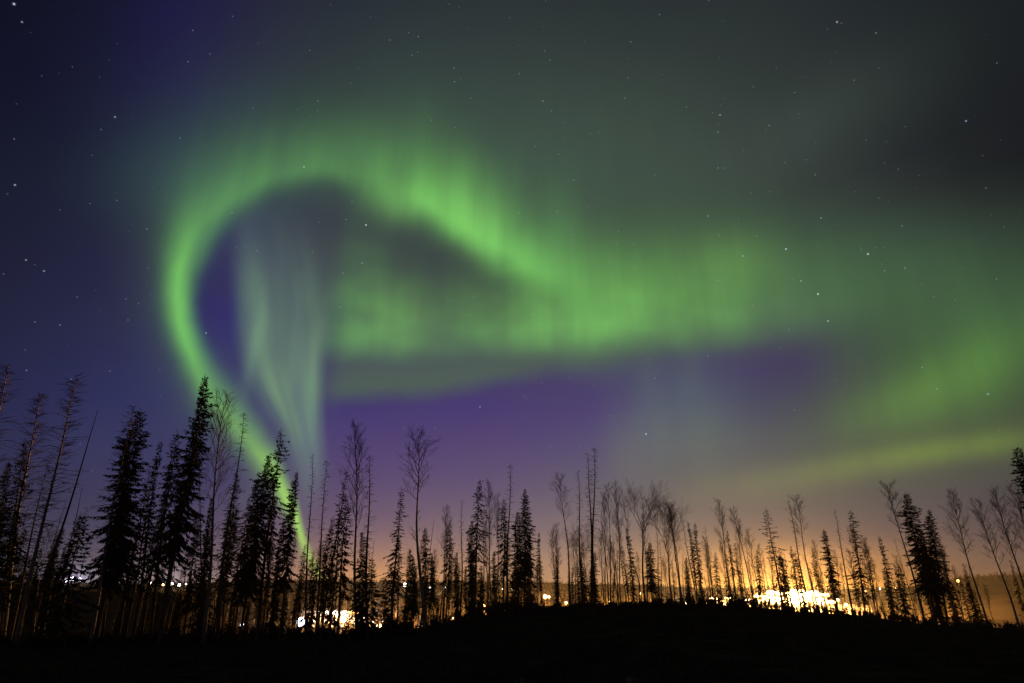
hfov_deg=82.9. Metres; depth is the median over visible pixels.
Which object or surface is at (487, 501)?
poplar tree
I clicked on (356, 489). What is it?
poplar tree
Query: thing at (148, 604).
dead conifer
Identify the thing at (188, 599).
spruce tree
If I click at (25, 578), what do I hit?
spruce tree
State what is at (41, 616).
spruce tree
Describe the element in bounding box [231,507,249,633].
dead conifer
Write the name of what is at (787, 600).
spruce tree
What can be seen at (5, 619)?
tree
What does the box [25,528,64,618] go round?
spruce tree
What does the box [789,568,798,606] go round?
poplar tree
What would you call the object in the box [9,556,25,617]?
spruce tree
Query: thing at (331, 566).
spruce tree
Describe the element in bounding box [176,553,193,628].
poplar tree
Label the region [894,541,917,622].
dead conifer
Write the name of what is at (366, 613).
dead conifer
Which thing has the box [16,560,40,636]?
spruce tree
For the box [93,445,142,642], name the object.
spruce tree
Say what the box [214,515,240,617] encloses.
spruce tree
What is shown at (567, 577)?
dead conifer
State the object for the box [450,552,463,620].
spruce tree
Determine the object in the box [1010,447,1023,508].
spruce tree
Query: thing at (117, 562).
spruce tree
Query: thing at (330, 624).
dead conifer
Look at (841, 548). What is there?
dead conifer
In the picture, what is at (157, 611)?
spruce tree
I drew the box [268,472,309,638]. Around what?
spruce tree
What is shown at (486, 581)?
poplar tree
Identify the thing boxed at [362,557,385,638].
spruce tree
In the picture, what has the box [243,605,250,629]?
spruce tree
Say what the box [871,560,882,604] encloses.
poplar tree
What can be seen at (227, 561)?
spruce tree
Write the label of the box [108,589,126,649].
dead spar
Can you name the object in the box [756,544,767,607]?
poplar tree
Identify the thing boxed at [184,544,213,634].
spruce tree
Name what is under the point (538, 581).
poplar tree
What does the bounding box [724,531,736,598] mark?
spruce tree
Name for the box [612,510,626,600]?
poplar tree
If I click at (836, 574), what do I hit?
poplar tree
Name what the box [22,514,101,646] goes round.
spruce tree
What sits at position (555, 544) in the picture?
poplar tree
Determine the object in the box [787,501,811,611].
dead conifer
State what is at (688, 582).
spruce tree
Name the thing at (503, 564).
spruce tree
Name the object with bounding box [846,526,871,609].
poplar tree
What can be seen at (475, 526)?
spruce tree
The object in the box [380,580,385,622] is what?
poplar tree
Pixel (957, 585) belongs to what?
poplar tree
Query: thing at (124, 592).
dead spar
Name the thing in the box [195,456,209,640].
dead conifer
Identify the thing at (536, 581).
poplar tree
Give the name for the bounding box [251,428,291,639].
spruce tree
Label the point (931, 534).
spruce tree
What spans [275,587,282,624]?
spruce tree
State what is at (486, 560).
poplar tree
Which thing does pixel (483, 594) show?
spruce tree
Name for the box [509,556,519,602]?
spruce tree
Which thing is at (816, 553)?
poplar tree
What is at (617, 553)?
poplar tree
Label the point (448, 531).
poplar tree
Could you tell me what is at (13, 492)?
spruce tree
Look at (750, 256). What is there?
sky
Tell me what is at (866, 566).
poplar tree
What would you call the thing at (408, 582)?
spruce tree
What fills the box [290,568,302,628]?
spruce tree
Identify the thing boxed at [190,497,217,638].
spruce tree
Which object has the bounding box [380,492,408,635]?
spruce tree
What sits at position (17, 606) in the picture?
dead conifer
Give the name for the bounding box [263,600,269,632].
spruce tree
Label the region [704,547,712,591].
poplar tree
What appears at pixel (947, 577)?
poplar tree
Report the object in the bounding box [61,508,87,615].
dead conifer
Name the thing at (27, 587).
tree
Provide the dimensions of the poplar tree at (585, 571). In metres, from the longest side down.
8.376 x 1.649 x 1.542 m
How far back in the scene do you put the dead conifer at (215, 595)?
46.34 m
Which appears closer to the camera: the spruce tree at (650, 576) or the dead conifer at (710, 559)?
the spruce tree at (650, 576)
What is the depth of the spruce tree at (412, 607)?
42.37 m
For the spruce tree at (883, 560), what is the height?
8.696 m
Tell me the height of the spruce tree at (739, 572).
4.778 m
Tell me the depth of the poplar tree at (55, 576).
35.46 m
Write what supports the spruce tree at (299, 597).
on the ground at (871, 668)
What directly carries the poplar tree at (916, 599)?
on the ground at (871, 668)
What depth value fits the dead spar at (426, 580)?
42.13 m
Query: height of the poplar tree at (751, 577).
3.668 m
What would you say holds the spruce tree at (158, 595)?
on the ground at (871, 668)
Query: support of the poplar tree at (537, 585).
on the ground at (871, 668)
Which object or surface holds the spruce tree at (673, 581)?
on the ground at (871, 668)
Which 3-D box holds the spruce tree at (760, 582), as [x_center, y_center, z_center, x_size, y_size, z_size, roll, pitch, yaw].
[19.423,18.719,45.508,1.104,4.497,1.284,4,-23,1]
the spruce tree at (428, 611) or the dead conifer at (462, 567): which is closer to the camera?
the dead conifer at (462, 567)
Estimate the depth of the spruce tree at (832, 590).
45.49 m
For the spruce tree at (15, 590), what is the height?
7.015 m
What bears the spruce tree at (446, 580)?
on the ground at (871, 668)
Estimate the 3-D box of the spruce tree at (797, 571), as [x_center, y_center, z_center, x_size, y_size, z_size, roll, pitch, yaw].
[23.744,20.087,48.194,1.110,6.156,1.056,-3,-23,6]
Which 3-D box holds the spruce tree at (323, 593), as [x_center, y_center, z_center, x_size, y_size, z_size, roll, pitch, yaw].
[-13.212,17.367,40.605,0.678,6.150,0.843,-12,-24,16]
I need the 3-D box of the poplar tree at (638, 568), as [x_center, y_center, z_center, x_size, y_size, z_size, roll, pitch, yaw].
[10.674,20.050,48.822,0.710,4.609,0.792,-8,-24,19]
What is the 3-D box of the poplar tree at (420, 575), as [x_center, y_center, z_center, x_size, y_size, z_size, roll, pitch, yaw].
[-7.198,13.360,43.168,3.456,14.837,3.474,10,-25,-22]
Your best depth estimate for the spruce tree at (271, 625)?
39.26 m
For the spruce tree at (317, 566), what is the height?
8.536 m
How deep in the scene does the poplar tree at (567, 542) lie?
48.95 m
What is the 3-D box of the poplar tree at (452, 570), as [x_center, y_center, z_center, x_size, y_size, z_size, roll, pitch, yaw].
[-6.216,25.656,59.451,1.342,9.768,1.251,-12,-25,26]
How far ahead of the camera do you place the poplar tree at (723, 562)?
56.03 m
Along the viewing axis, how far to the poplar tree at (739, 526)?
49.83 m
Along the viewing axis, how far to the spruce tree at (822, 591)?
44.28 m
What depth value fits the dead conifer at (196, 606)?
43.32 m
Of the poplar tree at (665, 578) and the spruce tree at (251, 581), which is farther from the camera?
the poplar tree at (665, 578)
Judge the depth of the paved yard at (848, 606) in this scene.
614.14 m
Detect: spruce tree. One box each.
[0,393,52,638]
[0,438,34,633]
[0,459,22,626]
[0,521,24,619]
[0,529,28,623]
[7,548,43,631]
[7,556,31,634]
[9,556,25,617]
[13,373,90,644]
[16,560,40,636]
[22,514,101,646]
[23,580,37,636]
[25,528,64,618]
[26,547,59,633]
[33,547,67,637]
[37,590,48,630]
[47,512,85,631]
[76,408,158,642]
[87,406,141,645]
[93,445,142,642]
[110,594,131,633]
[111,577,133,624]
[114,468,150,638]
[127,376,217,643]
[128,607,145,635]
[131,439,162,640]
[137,432,185,638]
[138,474,171,639]
[142,586,153,632]
[146,563,165,626]
[153,595,161,633]
[156,444,194,637]
[163,556,177,637]
[166,590,182,630]
[177,518,203,635]
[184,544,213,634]
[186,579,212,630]
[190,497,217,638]
[210,502,235,638]
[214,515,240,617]
[221,470,241,635]
[224,478,259,635]
[224,604,234,632]
[229,455,278,640]
[229,494,251,623]
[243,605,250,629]
[250,569,262,625]
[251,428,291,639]
[261,500,277,636]
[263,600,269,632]
[264,520,286,637]
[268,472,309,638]
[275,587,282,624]
[278,590,288,633]
[288,587,300,627]
[290,546,308,633]
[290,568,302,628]
[299,558,320,636]
[308,544,324,610]
[315,517,335,626]
[318,561,346,634]
[320,468,349,637]
[320,496,356,637]
[320,545,326,615]
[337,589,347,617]
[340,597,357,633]
[346,532,373,639]
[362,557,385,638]
[377,570,398,620]
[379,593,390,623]
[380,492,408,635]
[390,536,406,629]
[400,549,418,622]
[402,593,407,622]
[404,556,419,628]
[408,572,419,620]
[416,528,434,626]
[427,562,435,621]
[428,553,443,620]
[435,524,456,621]
[446,563,453,621]
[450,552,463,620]
[458,566,468,612]
[464,521,485,617]
[465,478,491,616]
[474,565,487,615]
[479,575,488,612]
[488,552,504,604]
[490,497,514,611]
[506,512,534,603]
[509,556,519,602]
[514,489,539,607]
[519,536,538,608]
[535,533,544,607]
[551,556,560,605]
[568,567,574,602]
[573,562,580,601]
[576,555,589,603]
[588,552,599,596]
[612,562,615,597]
[619,545,631,602]
[625,525,636,601]
[642,543,662,603]
[670,560,677,601]
[683,557,691,605]
[687,523,698,599]
[692,522,703,596]
[710,552,723,596]
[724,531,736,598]
[724,554,732,598]
[732,543,745,600]
[753,552,768,598]
[759,510,794,609]
[770,577,777,605]
[779,561,788,606]
[780,556,793,604]
[788,545,804,606]
[794,552,807,605]
[807,563,815,606]
[811,547,824,607]
[817,530,845,612]
[818,576,829,606]
[826,551,837,605]
[843,511,873,614]
[851,569,862,615]
[865,545,878,612]
[878,537,896,611]
[884,572,899,620]
[890,566,914,621]
[897,494,952,621]
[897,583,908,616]
[915,554,932,615]
[918,532,952,623]
[921,510,967,624]
[942,567,965,620]
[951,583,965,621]
[958,576,972,622]
[962,564,980,617]
[966,581,988,627]
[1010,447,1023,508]
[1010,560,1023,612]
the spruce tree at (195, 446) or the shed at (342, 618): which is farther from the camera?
the shed at (342, 618)
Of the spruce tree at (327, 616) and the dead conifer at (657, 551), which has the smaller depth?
the spruce tree at (327, 616)
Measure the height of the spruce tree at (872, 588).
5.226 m
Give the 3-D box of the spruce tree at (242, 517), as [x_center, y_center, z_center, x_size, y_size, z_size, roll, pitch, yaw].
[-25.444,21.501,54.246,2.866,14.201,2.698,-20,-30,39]
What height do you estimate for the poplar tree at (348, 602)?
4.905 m
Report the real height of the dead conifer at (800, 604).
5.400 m
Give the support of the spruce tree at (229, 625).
on the ground at (871, 668)
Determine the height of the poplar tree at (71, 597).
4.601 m
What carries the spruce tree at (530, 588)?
on the ground at (871, 668)
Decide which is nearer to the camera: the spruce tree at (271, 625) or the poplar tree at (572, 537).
the spruce tree at (271, 625)
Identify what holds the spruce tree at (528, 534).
on the ground at (871, 668)
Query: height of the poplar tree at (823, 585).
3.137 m
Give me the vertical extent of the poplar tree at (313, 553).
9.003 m
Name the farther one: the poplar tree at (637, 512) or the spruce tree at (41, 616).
the poplar tree at (637, 512)
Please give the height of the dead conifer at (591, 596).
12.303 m
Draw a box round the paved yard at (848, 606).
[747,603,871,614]
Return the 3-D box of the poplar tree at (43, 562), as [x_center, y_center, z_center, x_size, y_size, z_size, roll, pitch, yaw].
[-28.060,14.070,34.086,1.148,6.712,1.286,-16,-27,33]
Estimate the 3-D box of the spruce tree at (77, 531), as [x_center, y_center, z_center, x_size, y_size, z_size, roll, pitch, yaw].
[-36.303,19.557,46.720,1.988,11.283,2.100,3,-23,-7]
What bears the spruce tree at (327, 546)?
on the ground at (871, 668)
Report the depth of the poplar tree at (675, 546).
49.72 m
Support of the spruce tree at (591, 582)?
on the ground at (871, 668)
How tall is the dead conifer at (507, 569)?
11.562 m
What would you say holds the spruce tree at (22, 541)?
on the ground at (871, 668)
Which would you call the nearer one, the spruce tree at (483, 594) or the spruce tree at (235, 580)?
the spruce tree at (235, 580)
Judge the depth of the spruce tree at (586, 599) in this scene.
53.56 m
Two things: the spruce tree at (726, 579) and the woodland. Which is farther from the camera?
the woodland
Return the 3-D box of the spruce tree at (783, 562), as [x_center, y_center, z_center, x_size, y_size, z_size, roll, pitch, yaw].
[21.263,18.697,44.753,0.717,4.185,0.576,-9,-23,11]
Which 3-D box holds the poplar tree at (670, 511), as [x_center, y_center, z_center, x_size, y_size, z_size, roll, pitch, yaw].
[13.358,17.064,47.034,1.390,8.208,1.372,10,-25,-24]
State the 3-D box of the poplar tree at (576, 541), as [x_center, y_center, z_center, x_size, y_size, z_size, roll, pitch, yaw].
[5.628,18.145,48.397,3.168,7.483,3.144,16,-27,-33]
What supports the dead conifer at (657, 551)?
on the ground at (871, 668)
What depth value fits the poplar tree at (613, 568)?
56.07 m
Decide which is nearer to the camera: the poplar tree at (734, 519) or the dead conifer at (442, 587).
the poplar tree at (734, 519)
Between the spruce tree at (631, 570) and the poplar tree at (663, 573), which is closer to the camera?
the poplar tree at (663, 573)
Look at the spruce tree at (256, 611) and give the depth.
52.87 m
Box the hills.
[69,574,1022,589]
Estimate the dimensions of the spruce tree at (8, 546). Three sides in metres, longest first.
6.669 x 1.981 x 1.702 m
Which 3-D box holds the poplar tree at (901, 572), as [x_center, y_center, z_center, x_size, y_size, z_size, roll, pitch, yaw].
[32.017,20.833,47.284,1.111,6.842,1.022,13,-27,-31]
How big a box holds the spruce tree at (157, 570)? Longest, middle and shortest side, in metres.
13.328 x 3.350 x 2.879 m
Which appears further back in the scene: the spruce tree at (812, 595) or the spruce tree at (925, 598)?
the spruce tree at (812, 595)
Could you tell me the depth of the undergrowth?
39.09 m
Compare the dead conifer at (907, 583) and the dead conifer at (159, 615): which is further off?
the dead conifer at (907, 583)
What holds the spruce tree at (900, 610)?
on the ground at (871, 668)
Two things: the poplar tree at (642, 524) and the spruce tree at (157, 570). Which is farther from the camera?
the poplar tree at (642, 524)
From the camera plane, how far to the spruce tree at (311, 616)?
39.13 m
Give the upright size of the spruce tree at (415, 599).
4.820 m
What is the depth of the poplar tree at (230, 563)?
42.95 m
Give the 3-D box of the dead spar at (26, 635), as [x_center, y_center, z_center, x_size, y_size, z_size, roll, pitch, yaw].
[-25.640,10.189,33.082,0.722,12.955,0.417,-7,-24,17]
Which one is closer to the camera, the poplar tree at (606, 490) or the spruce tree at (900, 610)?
the spruce tree at (900, 610)
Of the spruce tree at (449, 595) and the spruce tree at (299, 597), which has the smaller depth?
the spruce tree at (299, 597)
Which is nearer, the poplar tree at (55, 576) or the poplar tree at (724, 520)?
the poplar tree at (55, 576)
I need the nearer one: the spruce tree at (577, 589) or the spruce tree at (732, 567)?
the spruce tree at (732, 567)
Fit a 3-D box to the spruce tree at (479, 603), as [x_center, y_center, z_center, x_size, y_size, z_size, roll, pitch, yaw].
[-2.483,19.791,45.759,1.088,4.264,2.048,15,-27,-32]
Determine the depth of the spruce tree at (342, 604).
47.65 m
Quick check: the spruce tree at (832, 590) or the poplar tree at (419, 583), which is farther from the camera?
the poplar tree at (419, 583)
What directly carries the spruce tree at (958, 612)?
on the ground at (871, 668)
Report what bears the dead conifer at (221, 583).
on the ground at (871, 668)
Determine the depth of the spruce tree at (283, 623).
44.54 m
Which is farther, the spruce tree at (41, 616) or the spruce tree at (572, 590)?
the spruce tree at (572, 590)
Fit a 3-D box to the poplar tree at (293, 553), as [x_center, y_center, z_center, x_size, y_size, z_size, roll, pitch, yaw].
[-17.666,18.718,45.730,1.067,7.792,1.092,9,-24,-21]
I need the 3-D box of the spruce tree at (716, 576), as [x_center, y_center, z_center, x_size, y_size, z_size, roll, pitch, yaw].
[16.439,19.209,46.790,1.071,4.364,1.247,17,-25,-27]
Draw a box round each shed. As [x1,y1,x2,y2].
[301,610,354,626]
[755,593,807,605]
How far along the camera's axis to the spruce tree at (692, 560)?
45.73 m
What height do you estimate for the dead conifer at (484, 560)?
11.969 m
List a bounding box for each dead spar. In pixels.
[21,411,97,645]
[50,490,81,642]
[64,538,88,646]
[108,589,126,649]
[114,507,141,628]
[168,552,185,634]
[419,521,433,630]
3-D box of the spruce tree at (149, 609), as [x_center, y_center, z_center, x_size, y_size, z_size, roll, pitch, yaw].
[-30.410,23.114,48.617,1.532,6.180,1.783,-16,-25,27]
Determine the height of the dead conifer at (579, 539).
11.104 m
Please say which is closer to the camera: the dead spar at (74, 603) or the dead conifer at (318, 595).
the dead spar at (74, 603)
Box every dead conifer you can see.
[8,456,54,641]
[30,501,66,635]
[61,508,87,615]
[123,457,156,638]
[136,499,160,629]
[144,561,156,628]
[156,590,164,630]
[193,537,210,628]
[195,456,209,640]
[211,565,219,626]
[212,413,248,641]
[223,557,236,632]
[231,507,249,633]
[304,456,314,638]
[314,461,330,637]
[329,500,341,634]
[360,456,377,639]
[439,548,445,617]
[458,501,463,618]
[481,515,490,595]
[500,466,517,611]
[567,530,570,604]
[574,474,583,605]
[583,453,598,602]
[585,448,602,602]
[600,515,608,601]
[612,530,618,604]
[655,523,660,585]
[658,540,662,594]
[682,520,696,599]
[704,551,710,596]
[705,530,715,597]
[737,546,747,602]
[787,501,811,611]
[791,555,801,605]
[834,511,852,611]
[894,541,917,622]
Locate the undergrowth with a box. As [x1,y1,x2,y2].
[0,586,1023,648]
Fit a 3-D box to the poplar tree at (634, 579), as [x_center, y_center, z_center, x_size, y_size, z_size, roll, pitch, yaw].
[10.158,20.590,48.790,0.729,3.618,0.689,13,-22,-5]
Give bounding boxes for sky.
[0,0,1023,588]
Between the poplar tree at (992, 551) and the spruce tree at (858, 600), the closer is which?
the poplar tree at (992, 551)
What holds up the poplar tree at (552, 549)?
on the ground at (871, 668)
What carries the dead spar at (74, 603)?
on the ground at (871, 668)
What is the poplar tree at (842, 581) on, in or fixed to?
on the ground at (871, 668)
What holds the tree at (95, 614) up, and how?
on the ground at (871, 668)
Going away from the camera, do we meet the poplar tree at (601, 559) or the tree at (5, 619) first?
the tree at (5, 619)
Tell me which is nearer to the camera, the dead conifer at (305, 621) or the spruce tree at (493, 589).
the dead conifer at (305, 621)
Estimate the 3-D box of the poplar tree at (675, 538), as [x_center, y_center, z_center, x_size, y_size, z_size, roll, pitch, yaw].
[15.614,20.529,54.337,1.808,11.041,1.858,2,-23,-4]
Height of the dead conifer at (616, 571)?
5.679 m
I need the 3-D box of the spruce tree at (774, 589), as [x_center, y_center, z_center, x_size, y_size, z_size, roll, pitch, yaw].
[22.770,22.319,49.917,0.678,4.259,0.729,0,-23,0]
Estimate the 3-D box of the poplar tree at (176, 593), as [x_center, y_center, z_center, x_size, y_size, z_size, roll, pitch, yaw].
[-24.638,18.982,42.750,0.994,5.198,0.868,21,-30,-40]
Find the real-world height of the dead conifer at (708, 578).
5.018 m
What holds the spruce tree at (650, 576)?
on the ground at (871, 668)
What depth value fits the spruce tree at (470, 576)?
47.37 m
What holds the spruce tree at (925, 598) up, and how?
on the ground at (871, 668)
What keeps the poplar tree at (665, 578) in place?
on the ground at (871, 668)
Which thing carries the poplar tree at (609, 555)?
on the ground at (871, 668)
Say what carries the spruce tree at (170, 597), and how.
on the ground at (871, 668)
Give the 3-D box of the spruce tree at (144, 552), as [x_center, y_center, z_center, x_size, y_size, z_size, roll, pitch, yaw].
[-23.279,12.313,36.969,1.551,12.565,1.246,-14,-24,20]
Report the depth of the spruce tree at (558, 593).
46.84 m
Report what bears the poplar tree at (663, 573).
on the ground at (871, 668)
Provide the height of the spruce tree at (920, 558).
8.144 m
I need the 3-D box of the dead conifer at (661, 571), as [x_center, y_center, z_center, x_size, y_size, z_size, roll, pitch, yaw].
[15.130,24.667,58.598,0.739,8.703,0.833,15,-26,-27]
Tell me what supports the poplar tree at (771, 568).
on the ground at (871, 668)
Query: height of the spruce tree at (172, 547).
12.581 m
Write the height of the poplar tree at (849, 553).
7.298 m
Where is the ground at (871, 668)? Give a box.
[0,576,1023,682]
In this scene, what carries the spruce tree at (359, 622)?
on the ground at (871, 668)
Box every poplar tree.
[0,365,20,510]
[32,523,59,635]
[41,532,65,642]
[59,569,80,634]
[166,565,187,632]
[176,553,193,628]
[198,387,239,641]
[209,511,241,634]
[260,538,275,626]
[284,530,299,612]
[308,550,315,619]
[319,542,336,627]
[338,418,370,638]
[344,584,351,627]
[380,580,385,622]
[397,424,440,629]
[417,541,424,627]
[429,547,440,618]
[436,504,454,622]
[448,545,456,620]
[481,477,495,614]
[481,519,492,615]
[483,562,488,607]
[493,490,503,606]
[532,561,539,602]
[534,563,538,603]
[535,569,542,605]
[547,527,558,581]
[549,472,571,605]
[551,523,562,601]
[564,515,594,598]
[568,533,579,602]
[580,543,589,598]
[596,528,605,603]
[598,494,608,604]
[599,482,613,600]
[605,534,613,595]
[608,545,617,599]
[609,478,624,602]
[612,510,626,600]
[615,476,673,600]
[616,549,621,594]
[621,499,639,600]
[632,564,637,600]
[635,552,640,594]
[638,480,693,604]
[639,513,650,600]
[661,558,666,599]
[662,531,671,592]
[663,561,667,599]
[664,501,682,601]
[665,503,682,595]
[665,505,681,598]
[683,561,691,591]
[699,536,714,600]
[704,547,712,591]
[712,498,731,598]
[719,540,727,597]
[725,507,753,597]
[734,521,745,596]
[743,528,760,601]
[747,564,753,594]
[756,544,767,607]
[766,548,776,591]
[783,494,818,608]
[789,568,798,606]
[809,538,821,610]
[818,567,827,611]
[833,550,844,612]
[840,561,846,613]
[844,547,858,610]
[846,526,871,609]
[859,536,876,611]
[859,536,876,614]
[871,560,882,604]
[879,479,924,620]
[882,570,888,595]
[890,554,908,615]
[908,583,921,619]
[937,488,987,621]
[937,541,960,625]
[938,544,953,616]
[951,565,963,620]
[967,498,1020,629]
[982,585,995,623]
[988,485,1023,591]
[1001,481,1023,550]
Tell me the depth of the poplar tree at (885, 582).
42.90 m
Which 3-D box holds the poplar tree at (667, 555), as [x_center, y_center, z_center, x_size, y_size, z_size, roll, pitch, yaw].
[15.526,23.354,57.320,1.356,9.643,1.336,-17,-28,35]
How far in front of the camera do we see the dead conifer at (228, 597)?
43.82 m
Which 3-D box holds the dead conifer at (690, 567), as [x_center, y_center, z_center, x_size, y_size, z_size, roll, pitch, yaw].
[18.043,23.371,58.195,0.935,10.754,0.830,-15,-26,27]
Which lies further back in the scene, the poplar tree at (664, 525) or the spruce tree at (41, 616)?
the poplar tree at (664, 525)
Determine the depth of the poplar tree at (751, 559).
53.43 m
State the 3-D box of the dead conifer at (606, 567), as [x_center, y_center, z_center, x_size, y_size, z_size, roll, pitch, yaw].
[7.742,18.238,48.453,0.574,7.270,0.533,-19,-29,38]
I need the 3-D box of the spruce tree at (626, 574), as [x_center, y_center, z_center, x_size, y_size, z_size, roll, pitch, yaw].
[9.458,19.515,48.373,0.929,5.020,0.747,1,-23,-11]
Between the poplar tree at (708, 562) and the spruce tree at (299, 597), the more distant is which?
the poplar tree at (708, 562)
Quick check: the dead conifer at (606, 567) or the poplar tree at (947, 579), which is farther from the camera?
the dead conifer at (606, 567)
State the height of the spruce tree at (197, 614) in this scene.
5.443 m
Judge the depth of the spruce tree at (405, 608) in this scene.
53.17 m
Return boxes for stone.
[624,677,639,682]
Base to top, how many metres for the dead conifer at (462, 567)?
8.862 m
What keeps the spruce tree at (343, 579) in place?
on the ground at (871, 668)
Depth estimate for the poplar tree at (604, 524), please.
49.07 m
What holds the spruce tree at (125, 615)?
on the ground at (871, 668)
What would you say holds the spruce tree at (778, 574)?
on the ground at (871, 668)
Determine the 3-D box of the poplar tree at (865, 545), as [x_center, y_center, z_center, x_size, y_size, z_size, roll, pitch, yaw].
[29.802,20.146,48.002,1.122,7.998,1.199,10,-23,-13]
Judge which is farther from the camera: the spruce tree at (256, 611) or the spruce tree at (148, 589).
the spruce tree at (256, 611)
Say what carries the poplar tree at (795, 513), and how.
on the ground at (871, 668)
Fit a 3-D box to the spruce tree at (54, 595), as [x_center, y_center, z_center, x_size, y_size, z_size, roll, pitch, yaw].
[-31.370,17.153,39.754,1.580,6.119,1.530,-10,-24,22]
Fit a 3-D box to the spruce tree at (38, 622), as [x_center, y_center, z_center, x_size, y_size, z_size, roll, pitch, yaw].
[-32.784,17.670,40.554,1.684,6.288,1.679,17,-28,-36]
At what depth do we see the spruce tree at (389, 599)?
56.59 m
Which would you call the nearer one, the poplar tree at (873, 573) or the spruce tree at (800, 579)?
the poplar tree at (873, 573)
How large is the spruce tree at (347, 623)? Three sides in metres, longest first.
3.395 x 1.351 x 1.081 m
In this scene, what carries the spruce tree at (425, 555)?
on the ground at (871, 668)
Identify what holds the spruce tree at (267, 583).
on the ground at (871, 668)
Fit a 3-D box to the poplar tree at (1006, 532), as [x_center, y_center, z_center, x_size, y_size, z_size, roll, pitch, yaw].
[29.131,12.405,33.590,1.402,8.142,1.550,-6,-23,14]
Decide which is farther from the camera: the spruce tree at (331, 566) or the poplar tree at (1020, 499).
the spruce tree at (331, 566)
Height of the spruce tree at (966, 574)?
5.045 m
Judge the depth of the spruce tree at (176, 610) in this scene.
45.27 m
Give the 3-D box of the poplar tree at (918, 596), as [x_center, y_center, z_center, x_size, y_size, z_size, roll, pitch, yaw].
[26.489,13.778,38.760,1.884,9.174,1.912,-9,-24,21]
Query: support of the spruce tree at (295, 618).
on the ground at (871, 668)
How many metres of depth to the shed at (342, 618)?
365.32 m
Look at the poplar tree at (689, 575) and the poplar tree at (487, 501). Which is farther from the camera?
the poplar tree at (689, 575)
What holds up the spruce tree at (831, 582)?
on the ground at (871, 668)
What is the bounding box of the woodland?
[15,571,1023,633]
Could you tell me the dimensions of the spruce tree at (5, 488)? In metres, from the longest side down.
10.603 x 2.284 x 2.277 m
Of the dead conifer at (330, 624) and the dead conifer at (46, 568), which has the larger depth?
the dead conifer at (330, 624)
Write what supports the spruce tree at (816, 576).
on the ground at (871, 668)
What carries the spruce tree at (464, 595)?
on the ground at (871, 668)
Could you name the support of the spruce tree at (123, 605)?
on the ground at (871, 668)
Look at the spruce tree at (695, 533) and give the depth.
46.63 m
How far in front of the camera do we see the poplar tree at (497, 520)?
47.67 m
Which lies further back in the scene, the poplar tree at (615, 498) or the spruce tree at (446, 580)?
the poplar tree at (615, 498)
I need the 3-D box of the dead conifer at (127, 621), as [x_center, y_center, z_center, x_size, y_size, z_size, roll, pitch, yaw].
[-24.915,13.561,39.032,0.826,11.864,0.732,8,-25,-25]
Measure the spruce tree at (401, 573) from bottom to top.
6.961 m
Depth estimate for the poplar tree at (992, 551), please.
34.17 m
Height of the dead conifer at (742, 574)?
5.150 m
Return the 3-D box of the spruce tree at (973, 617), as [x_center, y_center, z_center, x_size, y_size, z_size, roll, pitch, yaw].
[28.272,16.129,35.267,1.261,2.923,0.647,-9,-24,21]
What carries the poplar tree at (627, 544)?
on the ground at (871, 668)
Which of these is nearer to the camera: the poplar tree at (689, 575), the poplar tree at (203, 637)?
the poplar tree at (203, 637)
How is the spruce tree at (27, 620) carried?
on the ground at (871, 668)
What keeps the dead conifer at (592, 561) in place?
on the ground at (871, 668)
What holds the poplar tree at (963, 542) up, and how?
on the ground at (871, 668)
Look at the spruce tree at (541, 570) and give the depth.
47.36 m
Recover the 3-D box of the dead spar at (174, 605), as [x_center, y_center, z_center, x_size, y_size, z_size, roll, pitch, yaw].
[-24.283,18.227,42.196,0.441,5.921,0.409,12,-25,-26]
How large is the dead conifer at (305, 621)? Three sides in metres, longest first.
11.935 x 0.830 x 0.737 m
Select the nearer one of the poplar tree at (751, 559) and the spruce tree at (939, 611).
the spruce tree at (939, 611)
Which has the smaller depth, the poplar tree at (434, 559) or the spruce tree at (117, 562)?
the spruce tree at (117, 562)
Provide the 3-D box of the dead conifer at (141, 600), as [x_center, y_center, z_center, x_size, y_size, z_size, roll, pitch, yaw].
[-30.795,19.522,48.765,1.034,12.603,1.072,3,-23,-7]
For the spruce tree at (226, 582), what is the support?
on the ground at (871, 668)
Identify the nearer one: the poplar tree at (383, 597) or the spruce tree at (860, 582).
the spruce tree at (860, 582)

